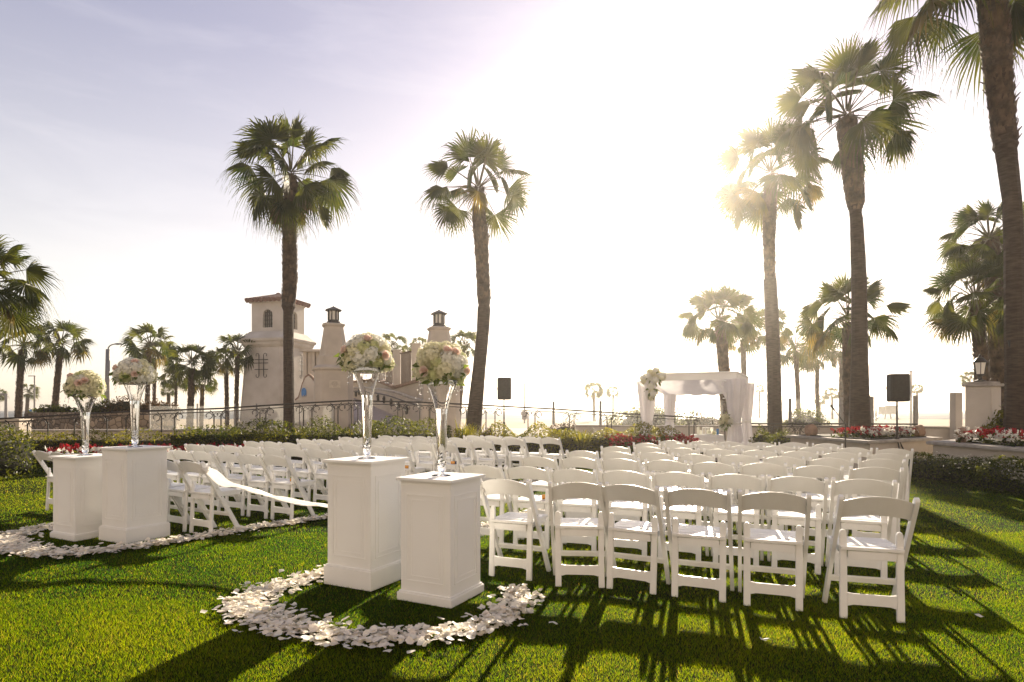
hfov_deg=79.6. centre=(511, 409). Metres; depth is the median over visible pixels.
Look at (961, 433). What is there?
shrub
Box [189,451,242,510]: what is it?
folding chair
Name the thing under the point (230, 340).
fan palm
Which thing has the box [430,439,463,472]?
folding chair
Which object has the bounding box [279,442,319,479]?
folding chair
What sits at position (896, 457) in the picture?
folding chair
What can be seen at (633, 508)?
folding chair
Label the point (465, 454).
folding chair
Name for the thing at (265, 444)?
folding chair
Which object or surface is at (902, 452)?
folding chair
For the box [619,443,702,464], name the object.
hedge
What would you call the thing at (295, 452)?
folding chair
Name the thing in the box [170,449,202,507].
folding chair
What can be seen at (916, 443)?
planter
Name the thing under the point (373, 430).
strap plant
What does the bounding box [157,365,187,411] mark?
fan palm
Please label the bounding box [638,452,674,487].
folding chair
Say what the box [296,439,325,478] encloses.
folding chair
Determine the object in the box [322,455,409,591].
pedestal
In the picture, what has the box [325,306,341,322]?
column lantern
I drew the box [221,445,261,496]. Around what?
folding chair
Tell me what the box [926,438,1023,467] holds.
planter
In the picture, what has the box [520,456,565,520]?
folding chair
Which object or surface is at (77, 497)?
pedestal
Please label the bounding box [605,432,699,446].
flower bed
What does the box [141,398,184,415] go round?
shrub
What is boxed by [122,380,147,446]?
glass vase
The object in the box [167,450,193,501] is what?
folding chair
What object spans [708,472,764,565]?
folding chair
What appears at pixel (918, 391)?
fan palm
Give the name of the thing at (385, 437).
folding chair
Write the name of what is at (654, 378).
floral cluster
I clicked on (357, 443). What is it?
folding chair
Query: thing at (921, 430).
garden stone
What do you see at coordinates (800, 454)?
folding chair
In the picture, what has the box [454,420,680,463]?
hedge
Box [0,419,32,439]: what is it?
pillar
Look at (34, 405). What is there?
light pole
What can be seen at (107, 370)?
street lamp
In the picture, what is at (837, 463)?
folding chair
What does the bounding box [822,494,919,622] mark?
folding chair
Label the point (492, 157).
fan palm
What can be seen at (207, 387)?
fan palm
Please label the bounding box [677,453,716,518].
folding chair
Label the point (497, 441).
folding chair
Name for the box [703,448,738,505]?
folding chair
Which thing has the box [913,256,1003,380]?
fan palm
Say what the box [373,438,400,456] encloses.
folding chair
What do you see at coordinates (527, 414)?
iron railing
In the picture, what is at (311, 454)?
folding chair
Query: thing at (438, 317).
column lantern
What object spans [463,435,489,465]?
folding chair
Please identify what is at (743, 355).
fan palm
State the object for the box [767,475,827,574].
folding chair
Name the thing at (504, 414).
speaker stand
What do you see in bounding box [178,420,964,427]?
ground
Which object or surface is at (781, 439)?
bush
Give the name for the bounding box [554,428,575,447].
strap plant
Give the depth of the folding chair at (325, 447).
9.46 m
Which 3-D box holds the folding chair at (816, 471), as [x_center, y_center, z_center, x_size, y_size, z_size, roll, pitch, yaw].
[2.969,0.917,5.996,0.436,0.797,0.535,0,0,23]
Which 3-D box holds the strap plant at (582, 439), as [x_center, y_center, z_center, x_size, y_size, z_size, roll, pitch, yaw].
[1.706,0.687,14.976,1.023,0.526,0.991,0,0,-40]
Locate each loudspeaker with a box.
[497,377,510,399]
[886,374,909,401]
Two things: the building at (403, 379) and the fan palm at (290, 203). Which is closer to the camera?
the fan palm at (290, 203)
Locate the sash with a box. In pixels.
[201,466,484,507]
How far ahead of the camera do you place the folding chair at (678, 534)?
4.21 m
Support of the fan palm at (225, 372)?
on the terrace
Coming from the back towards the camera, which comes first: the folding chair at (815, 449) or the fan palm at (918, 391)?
the fan palm at (918, 391)
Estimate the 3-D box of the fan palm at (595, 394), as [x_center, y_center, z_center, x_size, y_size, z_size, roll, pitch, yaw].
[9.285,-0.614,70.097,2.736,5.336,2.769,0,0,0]
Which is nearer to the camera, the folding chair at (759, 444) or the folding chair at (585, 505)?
the folding chair at (585, 505)
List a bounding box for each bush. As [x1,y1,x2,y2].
[546,419,575,436]
[604,403,699,424]
[678,406,719,424]
[749,424,773,442]
[765,427,797,454]
[782,406,831,425]
[982,406,1002,431]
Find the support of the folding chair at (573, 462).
on the lawn at (32, 488)
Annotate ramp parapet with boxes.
[353,387,427,426]
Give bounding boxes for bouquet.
[60,370,106,406]
[108,357,159,393]
[333,331,396,383]
[412,340,470,398]
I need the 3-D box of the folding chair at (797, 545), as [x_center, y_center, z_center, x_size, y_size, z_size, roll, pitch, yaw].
[1.744,0.914,4.123,0.436,0.797,0.535,0,1,20]
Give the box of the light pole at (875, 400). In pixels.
[875,381,876,420]
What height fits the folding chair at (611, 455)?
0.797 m
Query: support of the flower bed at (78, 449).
on the lawn at (32, 488)
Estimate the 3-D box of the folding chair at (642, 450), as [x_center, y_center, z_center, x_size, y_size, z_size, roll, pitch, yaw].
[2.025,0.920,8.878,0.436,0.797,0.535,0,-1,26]
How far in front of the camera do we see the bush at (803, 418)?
26.73 m
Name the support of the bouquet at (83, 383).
in the glass vase at (85, 407)
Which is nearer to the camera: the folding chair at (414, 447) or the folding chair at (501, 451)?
the folding chair at (414, 447)
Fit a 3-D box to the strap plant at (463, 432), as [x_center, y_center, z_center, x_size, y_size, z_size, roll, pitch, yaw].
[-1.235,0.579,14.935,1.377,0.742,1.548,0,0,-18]
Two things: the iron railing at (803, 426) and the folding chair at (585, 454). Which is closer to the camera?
the folding chair at (585, 454)
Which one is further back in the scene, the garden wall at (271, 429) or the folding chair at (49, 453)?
the garden wall at (271, 429)
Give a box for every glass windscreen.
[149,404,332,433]
[552,395,917,425]
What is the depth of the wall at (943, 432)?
20.97 m
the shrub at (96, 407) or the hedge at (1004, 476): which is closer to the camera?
the hedge at (1004, 476)
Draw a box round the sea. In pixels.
[0,411,964,418]
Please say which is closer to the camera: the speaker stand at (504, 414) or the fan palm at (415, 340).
the speaker stand at (504, 414)
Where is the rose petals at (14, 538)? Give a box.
[0,479,536,558]
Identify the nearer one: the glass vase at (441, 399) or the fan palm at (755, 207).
the glass vase at (441, 399)
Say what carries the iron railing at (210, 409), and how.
on the terrace
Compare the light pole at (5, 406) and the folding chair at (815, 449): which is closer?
the folding chair at (815, 449)
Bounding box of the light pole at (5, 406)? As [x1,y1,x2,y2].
[0,393,7,417]
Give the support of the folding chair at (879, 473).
on the lawn at (32, 488)
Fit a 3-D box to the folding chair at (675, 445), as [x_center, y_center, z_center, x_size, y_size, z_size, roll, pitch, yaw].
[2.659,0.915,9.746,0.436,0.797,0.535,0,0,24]
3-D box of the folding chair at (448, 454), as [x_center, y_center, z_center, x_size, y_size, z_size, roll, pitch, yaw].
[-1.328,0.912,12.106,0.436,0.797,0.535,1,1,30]
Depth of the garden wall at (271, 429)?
27.31 m
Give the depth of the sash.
5.95 m
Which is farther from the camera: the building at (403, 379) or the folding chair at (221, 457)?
the building at (403, 379)
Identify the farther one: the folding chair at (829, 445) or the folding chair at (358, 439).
the folding chair at (358, 439)
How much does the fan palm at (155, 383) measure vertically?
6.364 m
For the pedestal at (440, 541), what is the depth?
4.15 m
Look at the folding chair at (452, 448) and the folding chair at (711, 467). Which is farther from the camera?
the folding chair at (452, 448)
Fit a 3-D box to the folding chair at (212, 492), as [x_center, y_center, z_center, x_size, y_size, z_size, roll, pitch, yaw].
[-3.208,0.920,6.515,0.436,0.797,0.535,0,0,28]
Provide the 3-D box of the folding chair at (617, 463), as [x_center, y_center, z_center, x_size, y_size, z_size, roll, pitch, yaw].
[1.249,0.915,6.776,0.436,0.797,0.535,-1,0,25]
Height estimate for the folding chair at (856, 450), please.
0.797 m
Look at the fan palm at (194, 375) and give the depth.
29.85 m
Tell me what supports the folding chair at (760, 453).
on the lawn at (32, 488)
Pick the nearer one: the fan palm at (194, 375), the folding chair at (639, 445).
the folding chair at (639, 445)
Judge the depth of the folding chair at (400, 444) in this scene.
9.97 m
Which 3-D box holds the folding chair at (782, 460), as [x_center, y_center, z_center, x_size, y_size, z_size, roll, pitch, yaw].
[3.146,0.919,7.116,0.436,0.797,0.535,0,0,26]
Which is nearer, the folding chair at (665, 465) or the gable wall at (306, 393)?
the folding chair at (665, 465)
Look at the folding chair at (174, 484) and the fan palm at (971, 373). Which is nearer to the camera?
the folding chair at (174, 484)
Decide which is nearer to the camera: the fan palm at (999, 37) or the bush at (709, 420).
the fan palm at (999, 37)
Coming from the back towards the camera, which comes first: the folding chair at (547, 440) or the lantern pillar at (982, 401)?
the lantern pillar at (982, 401)
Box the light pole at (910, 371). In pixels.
[903,370,912,425]
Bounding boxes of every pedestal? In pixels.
[49,453,101,541]
[98,445,170,543]
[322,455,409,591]
[395,471,485,608]
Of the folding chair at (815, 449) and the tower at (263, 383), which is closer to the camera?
the folding chair at (815, 449)
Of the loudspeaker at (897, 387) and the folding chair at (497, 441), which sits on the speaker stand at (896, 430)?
the loudspeaker at (897, 387)
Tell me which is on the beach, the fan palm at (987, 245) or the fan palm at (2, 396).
the fan palm at (2, 396)
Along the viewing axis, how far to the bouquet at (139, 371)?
6.12 m
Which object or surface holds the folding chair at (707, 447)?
on the lawn at (32, 488)
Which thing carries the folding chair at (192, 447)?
on the lawn at (32, 488)
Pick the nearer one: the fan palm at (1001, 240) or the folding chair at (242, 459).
the folding chair at (242, 459)
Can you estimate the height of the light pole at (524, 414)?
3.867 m
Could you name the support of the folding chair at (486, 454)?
on the lawn at (32, 488)
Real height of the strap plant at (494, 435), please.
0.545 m
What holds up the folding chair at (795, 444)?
on the lawn at (32, 488)
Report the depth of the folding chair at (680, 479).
5.22 m
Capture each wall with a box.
[24,412,177,428]
[31,429,236,439]
[237,421,310,433]
[295,374,313,421]
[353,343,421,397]
[575,425,964,441]
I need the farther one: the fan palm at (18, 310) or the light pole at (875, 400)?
the light pole at (875, 400)
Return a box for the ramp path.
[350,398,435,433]
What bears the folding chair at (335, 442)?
on the lawn at (32, 488)
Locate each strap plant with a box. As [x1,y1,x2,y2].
[217,428,251,442]
[341,421,395,437]
[449,420,480,437]
[458,422,497,436]
[477,426,508,436]
[481,429,508,449]
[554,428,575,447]
[564,428,595,447]
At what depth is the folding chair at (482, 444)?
10.39 m
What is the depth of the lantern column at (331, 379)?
24.37 m
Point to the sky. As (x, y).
(118, 118)
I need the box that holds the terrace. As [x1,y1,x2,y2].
[178,428,778,460]
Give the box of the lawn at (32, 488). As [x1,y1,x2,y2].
[0,461,1023,681]
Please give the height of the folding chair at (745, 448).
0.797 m
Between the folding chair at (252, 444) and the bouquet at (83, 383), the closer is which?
the bouquet at (83, 383)
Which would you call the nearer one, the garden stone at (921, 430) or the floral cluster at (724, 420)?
the garden stone at (921, 430)
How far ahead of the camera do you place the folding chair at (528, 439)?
11.89 m
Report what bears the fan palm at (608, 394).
on the beach
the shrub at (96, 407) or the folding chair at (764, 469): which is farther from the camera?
the shrub at (96, 407)
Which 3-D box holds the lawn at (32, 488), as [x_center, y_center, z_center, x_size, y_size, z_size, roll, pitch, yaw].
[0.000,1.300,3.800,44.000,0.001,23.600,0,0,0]
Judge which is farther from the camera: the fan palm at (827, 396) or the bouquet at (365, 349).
the fan palm at (827, 396)
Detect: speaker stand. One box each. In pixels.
[503,400,504,433]
[895,402,903,448]
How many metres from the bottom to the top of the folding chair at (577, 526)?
0.797 m
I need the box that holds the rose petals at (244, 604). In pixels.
[200,508,545,653]
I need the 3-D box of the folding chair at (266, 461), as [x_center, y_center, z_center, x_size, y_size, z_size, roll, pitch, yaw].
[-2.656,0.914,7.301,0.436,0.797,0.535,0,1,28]
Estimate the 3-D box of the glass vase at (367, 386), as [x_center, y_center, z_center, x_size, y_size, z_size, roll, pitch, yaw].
[-1.106,0.025,4.694,0.236,0.692,0.236,0,0,0]
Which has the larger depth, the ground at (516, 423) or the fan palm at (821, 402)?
the fan palm at (821, 402)
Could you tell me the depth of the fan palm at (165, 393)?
47.90 m
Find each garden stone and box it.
[804,424,817,435]
[911,425,925,435]
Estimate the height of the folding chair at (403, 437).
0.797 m
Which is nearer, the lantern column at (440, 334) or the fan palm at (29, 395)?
the lantern column at (440, 334)
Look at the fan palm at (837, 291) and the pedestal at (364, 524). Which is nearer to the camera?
the pedestal at (364, 524)
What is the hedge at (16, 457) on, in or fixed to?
on the lawn at (32, 488)
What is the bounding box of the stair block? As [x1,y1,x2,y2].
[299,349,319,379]
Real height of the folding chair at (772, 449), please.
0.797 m
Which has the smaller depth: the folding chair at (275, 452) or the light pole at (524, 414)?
the folding chair at (275, 452)
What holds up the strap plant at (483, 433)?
in the hedge at (602, 440)
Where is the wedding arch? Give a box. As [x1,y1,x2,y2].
[637,371,754,454]
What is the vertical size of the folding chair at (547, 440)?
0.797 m
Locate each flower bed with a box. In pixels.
[44,442,255,465]
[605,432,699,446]
[830,424,918,437]
[953,426,1023,446]
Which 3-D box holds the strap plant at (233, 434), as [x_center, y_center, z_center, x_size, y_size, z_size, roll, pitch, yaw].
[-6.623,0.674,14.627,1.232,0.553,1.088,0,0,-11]
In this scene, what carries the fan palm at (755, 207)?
on the terrace
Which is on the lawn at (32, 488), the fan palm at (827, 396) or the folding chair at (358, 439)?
the folding chair at (358, 439)
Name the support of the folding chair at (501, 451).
on the lawn at (32, 488)
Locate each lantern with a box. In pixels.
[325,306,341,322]
[430,310,447,325]
[973,354,987,381]
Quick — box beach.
[178,419,964,419]
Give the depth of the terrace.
38.71 m
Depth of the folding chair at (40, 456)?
7.93 m
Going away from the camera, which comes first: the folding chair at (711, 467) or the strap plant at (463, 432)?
the folding chair at (711, 467)
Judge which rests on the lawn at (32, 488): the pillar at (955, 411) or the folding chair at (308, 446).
the folding chair at (308, 446)
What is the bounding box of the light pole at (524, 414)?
[522,384,526,422]
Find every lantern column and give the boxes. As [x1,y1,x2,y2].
[312,322,353,433]
[418,326,460,436]
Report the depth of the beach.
82.76 m
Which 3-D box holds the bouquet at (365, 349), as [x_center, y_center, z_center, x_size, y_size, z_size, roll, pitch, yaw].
[-1.114,-0.398,4.694,0.481,0.397,0.436,0,0,0]
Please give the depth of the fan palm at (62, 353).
32.89 m
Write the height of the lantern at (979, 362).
0.672 m
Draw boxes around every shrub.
[27,403,78,411]
[91,399,111,411]
[100,395,151,411]
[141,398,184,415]
[566,438,600,452]
[954,427,972,442]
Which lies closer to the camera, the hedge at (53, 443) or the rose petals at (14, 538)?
the rose petals at (14, 538)
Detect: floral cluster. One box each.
[639,367,666,386]
[644,383,658,400]
[718,412,732,431]
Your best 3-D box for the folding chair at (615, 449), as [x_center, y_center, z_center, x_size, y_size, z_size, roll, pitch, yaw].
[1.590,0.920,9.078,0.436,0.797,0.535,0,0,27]
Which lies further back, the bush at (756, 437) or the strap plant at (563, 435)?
the bush at (756, 437)
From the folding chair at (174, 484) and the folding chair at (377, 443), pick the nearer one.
the folding chair at (174, 484)
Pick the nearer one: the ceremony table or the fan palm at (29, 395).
the ceremony table
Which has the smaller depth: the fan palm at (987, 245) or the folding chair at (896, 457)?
the folding chair at (896, 457)
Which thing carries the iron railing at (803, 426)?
on the terrace
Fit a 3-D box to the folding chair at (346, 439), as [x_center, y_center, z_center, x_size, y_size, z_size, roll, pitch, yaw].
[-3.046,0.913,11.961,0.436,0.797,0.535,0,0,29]
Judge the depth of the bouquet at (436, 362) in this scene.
4.18 m
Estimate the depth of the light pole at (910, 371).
44.95 m
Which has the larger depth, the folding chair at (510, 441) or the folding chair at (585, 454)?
the folding chair at (510, 441)
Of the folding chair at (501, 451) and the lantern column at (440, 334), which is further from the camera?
the lantern column at (440, 334)
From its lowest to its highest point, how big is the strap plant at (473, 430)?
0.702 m
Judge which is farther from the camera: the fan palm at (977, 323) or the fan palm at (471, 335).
the fan palm at (471, 335)
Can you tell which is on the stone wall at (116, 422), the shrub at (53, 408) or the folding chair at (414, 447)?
the shrub at (53, 408)
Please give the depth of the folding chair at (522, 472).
5.74 m
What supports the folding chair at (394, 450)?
on the lawn at (32, 488)
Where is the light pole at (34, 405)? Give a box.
[33,376,35,408]
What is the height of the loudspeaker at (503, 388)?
0.572 m
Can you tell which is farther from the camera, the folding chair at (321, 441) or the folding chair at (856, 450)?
the folding chair at (321, 441)
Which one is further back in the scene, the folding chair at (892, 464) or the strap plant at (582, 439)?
the strap plant at (582, 439)
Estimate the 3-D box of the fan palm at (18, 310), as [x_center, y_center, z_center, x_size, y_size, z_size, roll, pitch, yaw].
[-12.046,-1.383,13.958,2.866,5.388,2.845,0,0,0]
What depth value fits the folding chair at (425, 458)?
11.00 m
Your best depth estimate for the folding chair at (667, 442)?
10.58 m
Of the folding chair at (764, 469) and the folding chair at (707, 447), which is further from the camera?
the folding chair at (707, 447)
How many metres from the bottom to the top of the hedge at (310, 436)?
1.197 m
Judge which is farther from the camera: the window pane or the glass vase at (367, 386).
the window pane
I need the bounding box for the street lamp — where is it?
[104,343,121,404]
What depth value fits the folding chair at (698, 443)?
10.36 m
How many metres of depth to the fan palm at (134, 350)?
37.59 m
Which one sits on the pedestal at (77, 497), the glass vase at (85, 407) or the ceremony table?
the glass vase at (85, 407)
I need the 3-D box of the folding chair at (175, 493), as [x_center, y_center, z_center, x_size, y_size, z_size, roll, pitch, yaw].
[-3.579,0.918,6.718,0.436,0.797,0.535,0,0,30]
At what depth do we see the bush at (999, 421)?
14.23 m
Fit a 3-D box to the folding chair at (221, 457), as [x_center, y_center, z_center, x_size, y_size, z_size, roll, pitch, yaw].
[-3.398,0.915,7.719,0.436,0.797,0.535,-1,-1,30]
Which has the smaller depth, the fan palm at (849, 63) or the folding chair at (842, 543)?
the folding chair at (842, 543)
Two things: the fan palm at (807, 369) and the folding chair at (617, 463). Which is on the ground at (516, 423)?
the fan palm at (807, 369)
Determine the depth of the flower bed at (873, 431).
13.73 m
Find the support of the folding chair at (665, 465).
on the lawn at (32, 488)
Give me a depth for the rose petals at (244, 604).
3.69 m
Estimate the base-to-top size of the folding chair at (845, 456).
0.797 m
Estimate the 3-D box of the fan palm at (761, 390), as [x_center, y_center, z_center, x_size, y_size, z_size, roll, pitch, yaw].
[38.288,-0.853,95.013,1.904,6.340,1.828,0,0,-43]
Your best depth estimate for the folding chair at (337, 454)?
7.96 m
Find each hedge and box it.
[0,422,38,477]
[0,428,292,465]
[167,415,451,465]
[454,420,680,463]
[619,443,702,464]
[908,450,1023,495]
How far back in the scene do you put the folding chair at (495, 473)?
5.89 m
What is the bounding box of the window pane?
[266,310,272,326]
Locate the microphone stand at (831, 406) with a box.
[830,405,865,447]
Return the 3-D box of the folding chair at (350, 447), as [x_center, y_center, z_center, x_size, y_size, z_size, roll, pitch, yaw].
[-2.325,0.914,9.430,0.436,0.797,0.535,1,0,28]
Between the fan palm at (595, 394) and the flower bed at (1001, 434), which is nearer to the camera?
the flower bed at (1001, 434)
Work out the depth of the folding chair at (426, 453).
12.16 m
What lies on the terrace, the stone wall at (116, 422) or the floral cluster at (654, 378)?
the stone wall at (116, 422)
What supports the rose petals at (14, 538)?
on the lawn at (32, 488)
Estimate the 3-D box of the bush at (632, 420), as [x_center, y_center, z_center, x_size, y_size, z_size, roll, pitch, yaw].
[5.465,0.445,24.256,4.180,1.800,2.804,0,0,0]
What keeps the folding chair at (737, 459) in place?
on the lawn at (32, 488)
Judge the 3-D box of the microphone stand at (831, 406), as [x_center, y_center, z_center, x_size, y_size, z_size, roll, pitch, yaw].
[6.761,0.596,12.465,0.584,1.401,0.474,0,0,2]
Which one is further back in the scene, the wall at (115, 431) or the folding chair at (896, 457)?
the wall at (115, 431)
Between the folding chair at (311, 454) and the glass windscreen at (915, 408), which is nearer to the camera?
the folding chair at (311, 454)
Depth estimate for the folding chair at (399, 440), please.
11.15 m
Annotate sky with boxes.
[0,0,1023,410]
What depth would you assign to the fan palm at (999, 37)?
11.42 m
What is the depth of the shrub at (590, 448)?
14.88 m
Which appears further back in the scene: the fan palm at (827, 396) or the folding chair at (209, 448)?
the fan palm at (827, 396)
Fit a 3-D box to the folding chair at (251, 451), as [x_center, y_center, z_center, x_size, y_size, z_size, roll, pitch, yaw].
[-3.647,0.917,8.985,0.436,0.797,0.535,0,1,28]
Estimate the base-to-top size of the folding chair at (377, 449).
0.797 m
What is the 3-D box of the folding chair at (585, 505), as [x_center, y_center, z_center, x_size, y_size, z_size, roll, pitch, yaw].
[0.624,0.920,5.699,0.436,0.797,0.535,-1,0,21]
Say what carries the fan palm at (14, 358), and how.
on the terrace
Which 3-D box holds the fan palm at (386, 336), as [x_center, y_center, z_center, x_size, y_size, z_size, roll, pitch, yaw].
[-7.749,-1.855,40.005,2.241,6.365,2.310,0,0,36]
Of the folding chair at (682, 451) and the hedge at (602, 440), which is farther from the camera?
the hedge at (602, 440)
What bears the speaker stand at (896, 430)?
on the lawn at (32, 488)
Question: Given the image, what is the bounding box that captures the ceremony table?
[690,434,724,444]
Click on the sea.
(763, 415)
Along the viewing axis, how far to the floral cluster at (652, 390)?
16.73 m
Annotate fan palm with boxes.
[0,234,64,354]
[0,323,55,418]
[0,389,9,403]
[23,384,40,413]
[28,318,98,405]
[117,322,182,402]
[140,340,170,403]
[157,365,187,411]
[160,386,173,405]
[161,343,222,428]
[184,367,219,428]
[206,345,243,428]
[214,333,254,432]
[216,111,360,432]
[380,332,409,355]
[408,336,426,345]
[413,126,540,432]
[450,329,476,424]
[582,382,604,420]
[604,386,620,414]
[672,282,764,414]
[705,115,834,442]
[727,316,764,375]
[744,306,794,424]
[754,384,765,417]
[763,32,945,434]
[780,326,823,416]
[789,271,915,427]
[791,342,838,418]
[814,395,825,417]
[816,339,843,425]
[823,387,838,418]
[855,0,1023,442]
[912,384,923,394]
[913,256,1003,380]
[930,198,1023,416]
[958,371,973,387]
[961,226,1002,289]
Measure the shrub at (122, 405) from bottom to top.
1.112 m
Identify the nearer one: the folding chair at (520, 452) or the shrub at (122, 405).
the folding chair at (520, 452)
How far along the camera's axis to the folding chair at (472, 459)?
10.57 m
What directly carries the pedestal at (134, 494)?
on the lawn at (32, 488)
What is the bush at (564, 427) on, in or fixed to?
on the terrace
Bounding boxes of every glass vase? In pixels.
[73,394,96,455]
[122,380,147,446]
[352,367,380,458]
[426,380,457,476]
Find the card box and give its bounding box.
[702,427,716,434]
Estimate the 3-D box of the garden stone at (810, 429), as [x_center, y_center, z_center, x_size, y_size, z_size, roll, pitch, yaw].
[7.240,0.496,14.900,0.298,0.295,0.281,0,0,0]
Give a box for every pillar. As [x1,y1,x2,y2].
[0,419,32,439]
[950,393,961,439]
[962,381,1003,437]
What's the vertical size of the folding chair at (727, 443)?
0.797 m
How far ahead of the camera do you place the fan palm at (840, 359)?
43.94 m
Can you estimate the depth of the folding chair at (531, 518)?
4.75 m
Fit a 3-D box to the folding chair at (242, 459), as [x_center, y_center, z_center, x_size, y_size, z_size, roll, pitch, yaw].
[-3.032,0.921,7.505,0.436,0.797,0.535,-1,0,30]
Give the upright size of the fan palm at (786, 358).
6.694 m
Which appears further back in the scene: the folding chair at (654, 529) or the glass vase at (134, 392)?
the glass vase at (134, 392)
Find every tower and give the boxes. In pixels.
[239,293,315,420]
[874,406,900,418]
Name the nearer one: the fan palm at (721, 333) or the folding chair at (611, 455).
the folding chair at (611, 455)
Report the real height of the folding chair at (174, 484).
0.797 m
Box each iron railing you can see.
[0,400,352,439]
[351,400,699,436]
[724,423,917,441]
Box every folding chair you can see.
[32,450,52,509]
[47,451,67,461]
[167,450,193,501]
[167,460,210,531]
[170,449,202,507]
[170,482,188,523]
[175,460,241,533]
[184,443,225,485]
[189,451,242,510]
[201,444,239,487]
[213,451,264,515]
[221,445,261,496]
[235,453,288,518]
[238,446,284,496]
[243,441,263,475]
[259,454,315,519]
[260,447,302,496]
[261,441,300,487]
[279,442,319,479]
[282,447,327,501]
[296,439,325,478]
[298,443,326,490]
[304,448,330,502]
[313,439,331,469]
[318,443,339,492]
[328,449,355,458]
[330,440,348,445]
[338,437,361,455]
[339,444,362,454]
[348,440,373,455]
[355,437,382,455]
[360,445,385,455]
[371,441,393,456]
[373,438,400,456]
[378,435,394,439]
[383,446,425,474]
[389,441,426,475]
[390,438,423,473]
[394,436,423,463]
[409,443,446,473]
[410,439,433,472]
[411,436,430,472]
[429,436,459,469]
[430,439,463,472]
[432,443,470,472]
[447,437,469,466]
[449,440,483,472]
[460,464,519,542]
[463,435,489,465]
[465,437,492,465]
[470,440,504,480]
[480,478,550,580]
[481,435,508,466]
[484,438,515,478]
[500,436,523,465]
[503,438,533,479]
[504,465,556,548]
[519,436,547,468]
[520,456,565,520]
[539,437,566,471]
[548,482,608,587]
[549,468,604,550]
[559,456,599,517]
[566,450,600,468]
[598,482,670,594]
[599,469,652,555]
[600,446,630,484]
[600,451,636,501]
[600,458,648,521]
[633,442,660,467]
[633,446,667,492]
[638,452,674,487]
[644,459,691,524]
[651,471,708,560]
[658,440,683,461]
[663,486,733,601]
[664,443,693,471]
[667,447,700,488]
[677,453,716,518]
[687,441,713,477]
[690,461,737,533]
[694,444,724,488]
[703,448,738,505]
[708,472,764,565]
[716,441,743,474]
[718,454,759,521]
[728,445,759,489]
[737,490,811,610]
[739,462,787,533]
[741,449,777,494]
[747,442,775,477]
[763,445,794,491]
[763,455,804,520]
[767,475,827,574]
[778,442,808,465]
[781,450,818,509]
[792,464,843,536]
[798,446,831,491]
[809,457,853,522]
[812,443,842,479]
[822,452,860,512]
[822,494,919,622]
[825,477,896,577]
[837,447,872,495]
[845,466,903,543]
[857,458,905,531]
[867,452,908,499]
[876,448,913,501]
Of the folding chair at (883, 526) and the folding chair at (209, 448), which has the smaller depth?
the folding chair at (883, 526)
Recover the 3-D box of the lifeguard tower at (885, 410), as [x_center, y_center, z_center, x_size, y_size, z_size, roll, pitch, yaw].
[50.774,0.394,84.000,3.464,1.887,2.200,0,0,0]
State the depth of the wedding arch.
16.84 m
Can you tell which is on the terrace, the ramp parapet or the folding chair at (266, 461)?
the ramp parapet
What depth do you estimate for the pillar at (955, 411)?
19.29 m
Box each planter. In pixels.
[786,434,942,468]
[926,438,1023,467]
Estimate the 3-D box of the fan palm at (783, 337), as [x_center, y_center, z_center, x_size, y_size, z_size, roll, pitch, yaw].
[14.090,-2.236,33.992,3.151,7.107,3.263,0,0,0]

